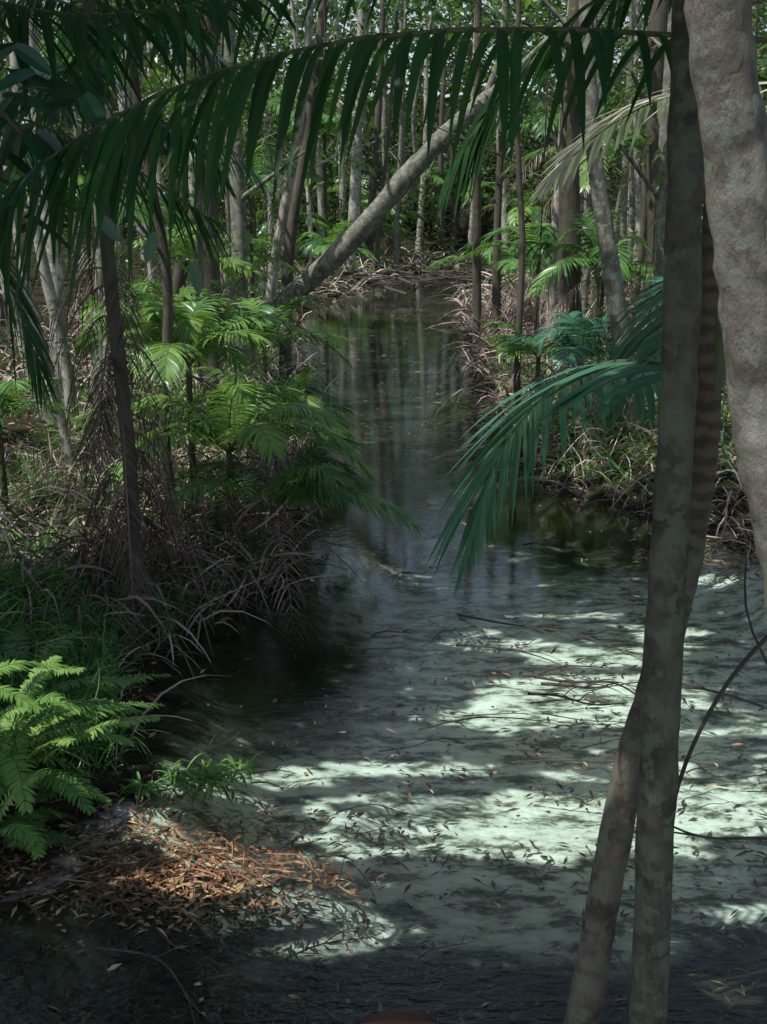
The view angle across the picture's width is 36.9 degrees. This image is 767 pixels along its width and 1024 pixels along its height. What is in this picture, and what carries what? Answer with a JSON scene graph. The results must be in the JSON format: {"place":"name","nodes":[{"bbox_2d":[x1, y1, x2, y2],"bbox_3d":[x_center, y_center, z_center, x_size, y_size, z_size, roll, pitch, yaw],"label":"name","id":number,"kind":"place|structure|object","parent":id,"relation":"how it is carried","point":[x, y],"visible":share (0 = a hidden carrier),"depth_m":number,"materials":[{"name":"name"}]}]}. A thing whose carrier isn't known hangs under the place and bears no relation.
{"place":"outdoors","nodes":[
{"label":"outdoors","id":0,"kind":"place"},
{"bbox_2d":[34,263,510,941],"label":"creek water","id":1,"kind":"structure","parent":0,"point":[410,317],"depth_m":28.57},
{"bbox_2d":[359,1008,439,1023],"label":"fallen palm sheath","id":2,"kind":"object","parent":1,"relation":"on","point":[400,1016],"visible":1,"depth_m":4.29,"materials":[{"name":"brown plant"}]},
{"bbox_2d":[0,87,766,1023],"bbox_3d":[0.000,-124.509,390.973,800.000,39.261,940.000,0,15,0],"label":"ground","id":3,"kind":"structure","parent":0,"point":[542,939],"depth_m":6.96,"materials":[{"name":"soil"}]},
{"bbox_2d":[0,7,53,321],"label":"rainforest tree","id":4,"kind":"object","parent":3,"relation":"on","point":[1,171],"visible":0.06,"depth_m":22.59,"materials":[{"name":"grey plant"}]},
{"bbox_2d":[0,270,55,425],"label":"rainforest tree","id":5,"kind":"object","parent":3,"relation":"on","point":[19,342],"visible":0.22,"depth_m":13.11,"materials":[{"name":"grey plant"}]},
{"bbox_2d":[2,0,79,430],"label":"rainforest tree","id":6,"kind":"object","parent":3,"relation":"on","point":[49,291],"visible":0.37,"depth_m":12.79,"materials":[{"name":"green plant"}]},
{"bbox_2d":[0,769,85,851],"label":"fern","id":7,"kind":"object","parent":3,"relation":"on","point":[22,831],"visible":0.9,"depth_m":5.33,"materials":[{"name":"green plant"}]},
{"bbox_2d":[24,0,66,401],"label":"rainforest tree","id":8,"kind":"object","parent":3,"relation":"on","point":[57,273],"visible":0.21,"depth_m":14.61,"materials":[{"name":"grey plant"}]},
{"bbox_2d":[0,659,97,778],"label":"fern","id":9,"kind":"object","parent":3,"relation":"on","point":[23,704],"visible":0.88,"depth_m":5.57,"materials":[{"name":"green plant"}]},
{"bbox_2d":[0,374,101,520],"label":"palm","id":10,"kind":"object","parent":3,"relation":"on","point":[7,397],"visible":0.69,"depth_m":9.53,"materials":[{"name":"green plant"}]},
{"bbox_2d":[0,715,111,860],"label":"fern","id":11,"kind":"object","parent":3,"relation":"on","point":[39,846],"visible":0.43,"depth_m":5.55,"materials":[{"name":"green plant"}]},
{"bbox_2d":[26,0,116,436],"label":"rainforest tree","id":12,"kind":"object","parent":3,"relation":"on","point":[98,264],"visible":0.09,"depth_m":11.74,"materials":[{"name":"grey plant"}]},
{"bbox_2d":[0,655,165,815],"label":"fern","id":13,"kind":"object","parent":3,"relation":"on","point":[57,730],"visible":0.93,"depth_m":5.66,"materials":[{"name":"green plant"}]},
{"bbox_2d":[0,92,167,469],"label":"rainforest tree","id":14,"kind":"object","parent":3,"relation":"on","point":[62,420],"visible":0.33,"depth_m":11.26,"materials":[{"name":"grey plant"}]},
{"bbox_2d":[0,629,170,761],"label":"fern","id":15,"kind":"object","parent":3,"relation":"on","point":[71,670],"visible":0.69,"depth_m":6.35,"materials":[{"name":"green plant"}]},
{"bbox_2d":[3,4,171,297],"bbox_3d":[-4.650,-6.895,18.727,4.051,9.162,3.151,-12,20,-38],"label":"rainforest tree","id":16,"kind":"object","parent":3,"relation":"on","point":[150,268],"visible":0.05,"depth_m":19.16,"materials":[{"name":"grey plant"}]},
{"bbox_2d":[1,37,183,287],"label":"tree","id":17,"kind":"object","parent":3,"relation":"on","point":[69,61],"visible":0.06,"depth_m":21.27,"materials":[{"name":"green plant"}]},
{"bbox_2d":[5,175,182,361],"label":"palm","id":18,"kind":"object","parent":3,"relation":"on","point":[80,182],"visible":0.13,"depth_m":17.22,"materials":[{"name":"green plant"}]},
{"bbox_2d":[0,42,202,295],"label":"broad leaved shrub","id":19,"kind":"object","parent":3,"relation":"on","point":[41,145],"visible":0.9,"depth_m":2.88,"materials":[{"name":"green plant"}]},
{"bbox_2d":[0,0,238,527],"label":"rainforest tree","id":20,"kind":"object","parent":3,"relation":"on","point":[167,328],"visible":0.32,"depth_m":9.13,"materials":[{"name":"grey plant"}]},
{"bbox_2d":[46,16,194,300],"bbox_3d":[-4.484,-7.336,17.521,2.958,10.567,3.786,0,15,0],"label":"rainforest tree","id":21,"kind":"object","parent":3,"relation":"on","point":[120,229],"visible":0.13,"depth_m":18.56,"materials":[{"name":"grey plant"}]},
{"bbox_2d":[69,295,194,439],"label":"palm","id":22,"kind":"object","parent":3,"relation":"on","point":[80,337],"visible":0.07,"depth_m":13.00,"materials":[{"name":"green plant"}]},
{"bbox_2d":[0,0,272,659],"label":"dead frond palm","id":23,"kind":"object","parent":3,"relation":"on","point":[133,519],"visible":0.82,"depth_m":7.63,"materials":[{"name":"brown plant"}]},
{"bbox_2d":[37,285,252,492],"bbox_3d":[-2.308,-0.684,10.599,1.936,2.779,2.397,-5,16,-19],"label":"palm","id":24,"kind":"object","parent":3,"relation":"on","point":[233,354],"visible":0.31,"depth_m":10.02,"materials":[{"name":"green plant"}]},
{"bbox_2d":[0,0,296,413],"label":"overhanging palm","id":25,"kind":"object","parent":3,"relation":"on","point":[74,31],"visible":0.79,"depth_m":3.04,"materials":[{"name":"green plant"}]},
{"bbox_2d":[59,0,299,418],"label":"rainforest tree","id":26,"kind":"object","parent":3,"relation":"on","point":[147,94],"visible":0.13,"depth_m":13.14,"materials":[{"name":"brown plant"}]},
{"bbox_2d":[119,751,264,811],"bbox_3d":[-1.032,1.444,6.133,0.838,0.202,0.478,-3,16,-12],"label":"grass tuft","id":27,"kind":"object","parent":3,"relation":"on","point":[215,778],"visible":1,"depth_m":6.09,"materials":[{"name":"green plant"}]},
{"bbox_2d":[96,0,295,475],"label":"rainforest tree","id":28,"kind":"object","parent":3,"relation":"on","point":[230,271],"visible":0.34,"depth_m":10.78,"materials":[{"name":"green plant"}]},
{"bbox_2d":[115,216,299,380],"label":"palm","id":29,"kind":"object","parent":3,"relation":"on","point":[239,264],"visible":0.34,"depth_m":16.96,"materials":[{"name":"green plant"}]},
{"bbox_2d":[121,10,296,295],"bbox_3d":[-3.574,-9.485,21.803,3.330,12.514,4.621,-12,19,-36],"label":"rainforest tree","id":30,"kind":"object","parent":3,"relation":"on","point":[279,32],"visible":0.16,"depth_m":22.32,"materials":[{"name":"grey plant"}]},
{"bbox_2d":[196,0,225,392],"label":"rainforest tree","id":31,"kind":"object","parent":3,"relation":"on","point":[210,273],"visible":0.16,"depth_m":15.49,"materials":[{"name":"grey plant"}]},
{"bbox_2d":[71,378,375,579],"bbox_3d":[-1.252,0.224,9.708,2.403,2.834,2.323,0,15,0],"label":"palm","id":32,"kind":"object","parent":3,"relation":"on","point":[247,396],"visible":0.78,"depth_m":9.04,"materials":[{"name":"green plant"}]},
{"bbox_2d":[152,1,296,298],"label":"rainforest tree","id":33,"kind":"object","parent":3,"relation":"on","point":[179,277],"visible":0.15,"depth_m":19.50,"materials":[{"name":"grey plant"}]},
{"bbox_2d":[158,30,290,179],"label":"rainforest tree","id":34,"kind":"object","parent":3,"relation":"on","point":[190,64],"visible":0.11,"depth_m":22.60,"materials":[{"name":"brown plant"}]},
{"bbox_2d":[118,275,338,569],"bbox_3d":[-1.757,-0.730,9.912,2.400,2.615,1.625,13,20,40],"label":"palm","id":35,"kind":"object","parent":3,"relation":"on","point":[199,325],"visible":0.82,"depth_m":9.47,"materials":[{"name":"green plant"}]},
{"bbox_2d":[185,80,300,297],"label":"tree","id":36,"kind":"object","parent":3,"relation":"on","point":[273,102],"visible":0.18,"depth_m":28.38,"materials":[{"name":"green plant"}]},
{"bbox_2d":[162,63,330,310],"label":"rainforest tree","id":37,"kind":"object","parent":3,"relation":"on","point":[227,202],"visible":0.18,"depth_m":22.49,"materials":[{"name":"grey plant"}]},
{"bbox_2d":[188,140,325,308],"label":"palm","id":38,"kind":"object","parent":3,"relation":"on","point":[261,172],"visible":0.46,"depth_m":19.59,"materials":[{"name":"green plant"}]},
{"bbox_2d":[145,0,375,380],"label":"rainforest tree","id":39,"kind":"object","parent":3,"relation":"on","point":[238,224],"visible":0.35,"depth_m":16.54,"materials":[{"name":"grey plant"}]},
{"bbox_2d":[219,232,302,332],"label":"palm","id":40,"kind":"object","parent":3,"relation":"on","point":[262,237],"visible":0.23,"depth_m":25.23,"materials":[{"name":"green plant"}]},
{"bbox_2d":[175,295,366,407],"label":"palm","id":41,"kind":"object","parent":3,"relation":"on","point":[268,331],"visible":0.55,"depth_m":14.38,"materials":[{"name":"green plant"}]},
{"bbox_2d":[192,366,350,480],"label":"palm","id":42,"kind":"object","parent":3,"relation":"on","point":[291,380],"visible":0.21,"depth_m":12.17,"materials":[{"name":"green plant"}]},
{"bbox_2d":[193,363,360,527],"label":"palm","id":43,"kind":"object","parent":3,"relation":"on","point":[325,406],"visible":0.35,"depth_m":10.84,"materials":[{"name":"green plant"}]},
{"bbox_2d":[238,0,319,270],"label":"rainforest tree","id":44,"kind":"object","parent":3,"relation":"on","point":[268,194],"visible":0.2,"depth_m":33.20,"materials":[{"name":"grey plant"}]},
{"bbox_2d":[246,0,332,263],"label":"rainforest tree","id":45,"kind":"object","parent":3,"relation":"on","point":[309,211],"visible":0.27,"depth_m":39.25,"materials":[{"name":"grey plant"}]},
{"bbox_2d":[161,435,425,643],"bbox_3d":[-0.759,0.492,9.182,2.233,2.075,1.953,0,15,0],"label":"palm","id":46,"kind":"object","parent":3,"relation":"on","point":[325,487],"visible":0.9,"depth_m":8.99,"materials":[{"name":"green plant"}]},
{"bbox_2d":[256,190,330,269],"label":"palm","id":47,"kind":"object","parent":3,"relation":"on","point":[325,225],"visible":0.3,"depth_m":42.18,"materials":[{"name":"green plant"}]},
{"bbox_2d":[279,0,358,384],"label":"rainforest tree","id":48,"kind":"object","parent":3,"relation":"on","point":[291,237],"visible":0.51,"depth_m":17.76,"materials":[{"name":"grey plant"}]},
{"bbox_2d":[274,115,377,238],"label":"palm","id":49,"kind":"object","parent":3,"relation":"on","point":[324,122],"visible":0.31,"depth_m":43.08,"materials":[{"name":"green plant"}]},
{"bbox_2d":[265,0,393,351],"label":"rainforest tree","id":50,"kind":"object","parent":3,"relation":"on","point":[282,215],"visible":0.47,"depth_m":21.22,"materials":[{"name":"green plant"}]},
{"bbox_2d":[296,8,368,256],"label":"rainforest tree","id":51,"kind":"object","parent":3,"relation":"on","point":[320,200],"visible":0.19,"depth_m":42.95,"materials":[{"name":"grey plant"}]},
{"bbox_2d":[295,220,378,282],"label":"palm","id":52,"kind":"object","parent":3,"relation":"on","point":[315,244],"visible":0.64,"depth_m":38.66,"materials":[{"name":"green plant"}]},
{"bbox_2d":[321,0,374,225],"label":"rainforest tree","id":53,"kind":"object","parent":3,"relation":"on","point":[341,186],"visible":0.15,"depth_m":48.80,"materials":[{"name":"grey plant"}]},
{"bbox_2d":[327,175,401,249],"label":"palm","id":54,"kind":"object","parent":3,"relation":"on","point":[335,189],"visible":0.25,"depth_m":49.69,"materials":[{"name":"green plant"}]},
{"bbox_2d":[339,0,390,270],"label":"rainforest tree","id":55,"kind":"object","parent":3,"relation":"on","point":[354,199],"visible":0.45,"depth_m":41.11,"materials":[{"name":"grey plant"}]},
{"bbox_2d":[0,242,736,798],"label":"bank grass","id":56,"kind":"structure","parent":3,"relation":"on","point":[76,656],"depth_m":7.87,"materials":[{"name":"green plant"}]},
{"bbox_2d":[334,209,411,263],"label":"palm","id":57,"kind":"object","parent":3,"relation":"on","point":[345,214],"visible":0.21,"depth_m":45.73,"materials":[{"name":"green plant"}]},
{"bbox_2d":[0,245,754,766],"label":"dead frond undergrowth","id":58,"kind":"object","parent":3,"relation":"on","point":[224,557],"visible":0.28,"depth_m":9.85,"materials":[{"name":"brown plant"}]},
{"bbox_2d":[362,0,398,264],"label":"rainforest tree","id":59,"kind":"object","parent":3,"relation":"on","point":[373,186],"visible":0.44,"depth_m":43.69,"materials":[{"name":"brown plant"}]},
{"bbox_2d":[0,0,766,336],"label":"arching palm","id":60,"kind":"object","parent":3,"relation":"on","point":[110,144],"visible":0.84,"depth_m":2.87,"materials":[{"name":"green plant"}]},
{"bbox_2d":[0,0,766,550],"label":"background foliage","id":61,"kind":"object","parent":3,"relation":"on","point":[638,240],"visible":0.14,"depth_m":20.90,"materials":[{"name":"green plant"}]},
{"bbox_2d":[0,225,766,1023],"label":"leaf litter","id":62,"kind":"object","parent":3,"relation":"on","point":[158,861],"visible":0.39,"depth_m":5.34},
{"bbox_2d":[0,251,766,1023],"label":"fallen branches","id":63,"kind":"object","parent":3,"relation":"on","point":[406,279],"visible":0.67,"depth_m":7.39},
{"bbox_2d":[2,0,766,207],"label":"forest canopy","id":64,"kind":"object","parent":3,"relation":"on","point":[416,8],"visible":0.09,"depth_m":54.86,"materials":[{"name":"green plant"}]},
{"bbox_2d":[361,16,411,255],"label":"rainforest tree","id":65,"kind":"object","parent":3,"relation":"on","point":[384,116],"visible":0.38,"depth_m":48.83,"materials":[{"name":"grey plant"}]},
{"bbox_2d":[345,2,432,271],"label":"rainforest tree","id":66,"kind":"object","parent":3,"relation":"on","point":[378,228],"visible":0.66,"depth_m":41.40,"materials":[{"name":"grey plant"}]},
{"bbox_2d":[373,198,427,257],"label":"palm","id":67,"kind":"object","parent":3,"relation":"on","point":[412,214],"visible":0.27,"depth_m":49.08,"materials":[{"name":"green plant"}]},
{"bbox_2d":[369,0,446,255],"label":"rainforest tree","id":68,"kind":"object","parent":3,"relation":"on","point":[401,6],"visible":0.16,"depth_m":48.21,"materials":[{"name":"grey plant"}]},
{"bbox_2d":[310,0,536,423],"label":"rainforest tree","id":69,"kind":"object","parent":3,"relation":"on","point":[521,283],"visible":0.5,"depth_m":14.17,"materials":[{"name":"brown plant"}]},
{"bbox_2d":[389,165,460,249],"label":"palm","id":70,"kind":"object","parent":3,"relation":"on","point":[436,178],"visible":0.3,"depth_m":52.25,"materials":[{"name":"green plant"}]},
{"bbox_2d":[415,1,435,253],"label":"rainforest tree","id":71,"kind":"object","parent":3,"relation":"on","point":[422,180],"visible":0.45,"depth_m":51.68,"materials":[{"name":"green plant"}]},
{"bbox_2d":[372,0,489,268],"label":"rainforest tree","id":72,"kind":"object","parent":3,"relation":"on","point":[398,158],"visible":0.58,"depth_m":43.67,"materials":[{"name":"grey plant"}]},
{"bbox_2d":[406,27,459,255],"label":"rainforest tree","id":73,"kind":"object","parent":3,"relation":"on","point":[440,158],"visible":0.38,"depth_m":51.42,"materials":[{"name":"brown plant"}]},
{"bbox_2d":[251,0,641,368],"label":"leaning tree","id":74,"kind":"object","parent":3,"relation":"on","point":[343,247],"visible":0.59,"depth_m":17.26,"materials":[{"name":"grey plant"}]},
{"bbox_2d":[439,3,472,242],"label":"rainforest tree","id":75,"kind":"object","parent":3,"relation":"on","point":[454,235],"visible":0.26,"depth_m":54.95,"materials":[{"name":"brown plant"}]},
{"bbox_2d":[427,181,512,237],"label":"palm","id":76,"kind":"object","parent":3,"relation":"on","point":[484,195],"visible":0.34,"depth_m":54.05,"materials":[{"name":"green plant"}]},
{"bbox_2d":[460,12,484,254],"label":"rainforest tree","id":77,"kind":"object","parent":3,"relation":"on","point":[471,208],"visible":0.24,"depth_m":51.98,"materials":[{"name":"grey plant"}]},
{"bbox_2d":[449,0,501,342],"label":"rainforest tree","id":78,"kind":"object","parent":3,"relation":"on","point":[476,279],"visible":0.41,"depth_m":23.30,"materials":[{"name":"brown plant"}]},
{"bbox_2d":[423,240,557,332],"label":"palm","id":79,"kind":"object","parent":3,"relation":"on","point":[508,264],"visible":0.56,"depth_m":25.01,"materials":[{"name":"green plant"}]},
{"bbox_2d":[455,0,555,332],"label":"rainforest tree","id":80,"kind":"object","parent":3,"relation":"on","point":[496,300],"visible":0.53,"depth_m":24.20,"materials":[{"name":"brown plant"}]},
{"bbox_2d":[485,0,526,257],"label":"rainforest tree","id":81,"kind":"object","parent":3,"relation":"on","point":[504,222],"visible":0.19,"depth_m":42.43,"materials":[{"name":"brown plant"}]},
{"bbox_2d":[478,0,581,375],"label":"rainforest tree","id":82,"kind":"object","parent":3,"relation":"on","point":[569,201],"visible":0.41,"depth_m":16.29,"materials":[{"name":"brown plant"}]},
{"bbox_2d":[481,190,582,269],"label":"palm","id":83,"kind":"object","parent":3,"relation":"on","point":[527,210],"visible":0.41,"depth_m":41.88,"materials":[{"name":"green plant"}]},
{"bbox_2d":[424,0,639,343],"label":"rainforest tree","id":84,"kind":"object","parent":3,"relation":"on","point":[552,296],"visible":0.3,"depth_m":19.31,"materials":[{"name":"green plant"}]},
{"bbox_2d":[471,222,597,338],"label":"palm","id":85,"kind":"object","parent":3,"relation":"on","point":[532,245],"visible":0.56,"depth_m":19.82,"materials":[{"name":"green plant"}]},
{"bbox_2d":[464,320,608,435],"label":"palm","id":86,"kind":"object","parent":3,"relation":"on","point":[511,348],"visible":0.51,"depth_m":14.41,"materials":[{"name":"green plant"}]},
{"bbox_2d":[481,103,624,222],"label":"palm","id":87,"kind":"object","parent":3,"relation":"on","point":[541,127],"visible":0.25,"depth_m":29.31,"materials":[{"name":"green plant"}]},
{"bbox_2d":[481,14,642,316],"bbox_3d":[3.775,-9.623,22.783,3.756,12.196,2.469,0,15,0],"label":"rainforest tree","id":88,"kind":"object","parent":3,"relation":"on","point":[587,273],"visible":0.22,"depth_m":23.69,"materials":[{"name":"grey plant"}]},
{"bbox_2d":[499,111,645,331],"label":"palm","id":89,"kind":"object","parent":3,"relation":"on","point":[583,177],"visible":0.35,"depth_m":22.04,"materials":[{"name":"green plant"}]},
{"bbox_2d":[418,178,727,1023],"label":"ringed trunk palm","id":90,"kind":"object","parent":3,"relation":"on","point":[586,1000],"visible":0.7,"depth_m":3.62,"materials":[{"name":"green plant"}]},
{"bbox_2d":[493,309,656,450],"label":"palm","id":91,"kind":"object","parent":3,"relation":"on","point":[580,336],"visible":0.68,"depth_m":13.42,"materials":[{"name":"green plant"}]},
{"bbox_2d":[508,212,653,384],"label":"palm","id":92,"kind":"object","parent":3,"relation":"on","point":[587,221],"visible":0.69,"depth_m":15.51,"materials":[{"name":"green plant"}]},
{"bbox_2d":[525,0,646,432],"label":"rainforest tree","id":93,"kind":"object","parent":3,"relation":"on","point":[611,269],"visible":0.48,"depth_m":12.84,"materials":[{"name":"grey plant"}]},
{"bbox_2d":[543,1,633,286],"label":"rainforest tree","id":94,"kind":"object","parent":3,"relation":"on","point":[631,211],"visible":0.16,"depth_m":31.53,"materials":[{"name":"grey plant"}]},
{"bbox_2d":[566,6,671,405],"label":"rainforest tree","id":95,"kind":"object","parent":3,"relation":"on","point":[660,195],"visible":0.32,"depth_m":14.30,"materials":[{"name":"grey plant"}]},
{"bbox_2d":[605,0,641,262],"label":"rainforest tree","id":96,"kind":"object","parent":3,"relation":"on","point":[638,190],"visible":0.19,"depth_m":40.97,"materials":[{"name":"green plant"}]},
{"bbox_2d":[607,0,640,262],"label":"rainforest tree","id":97,"kind":"object","parent":3,"relation":"on","point":[623,208],"visible":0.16,"depth_m":36.26,"materials":[{"name":"grey plant"}]},
{"bbox_2d":[596,276,662,450],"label":"palm","id":98,"kind":"object","parent":3,"relation":"on","point":[658,279],"visible":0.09,"depth_m":12.53,"materials":[{"name":"green plant"}]},
{"bbox_2d":[618,0,650,314],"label":"rainforest tree","id":99,"kind":"object","parent":3,"relation":"on","point":[643,230],"visible":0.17,"depth_m":25.41,"materials":[{"name":"brown plant"}]},
{"bbox_2d":[628,0,703,1023],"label":"slender tree","id":100,"kind":"object","parent":3,"relation":"on","point":[662,676],"visible":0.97,"depth_m":3.05,"materials":[{"name":"grey plant"}]},
{"bbox_2d":[599,44,766,232],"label":"palm","id":101,"kind":"object","parent":3,"relation":"on","point":[761,62],"visible":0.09,"depth_m":18.15,"materials":[{"name":"green plant"}]},
{"bbox_2d":[611,0,762,337],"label":"rainforest tree","id":102,"kind":"object","parent":3,"relation":"on","point":[659,21],"visible":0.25,"depth_m":17.01,"materials":[{"name":"brown plant"}]},
{"bbox_2d":[684,0,766,615],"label":"grey barked tree","id":103,"kind":"object","parent":3,"relation":"on","point":[723,70],"visible":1,"depth_m":2.46,"materials":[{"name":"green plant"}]},
{"bbox_2d":[3,0,766,96],"label":"sky","id":104,"kind":"structure","parent":0,"point":[348,28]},
{"bbox_2d":[120,0,766,796],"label":"hanging vines","id":105,"kind":"object","parent":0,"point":[724,688],"visible":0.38,"depth_m":10.17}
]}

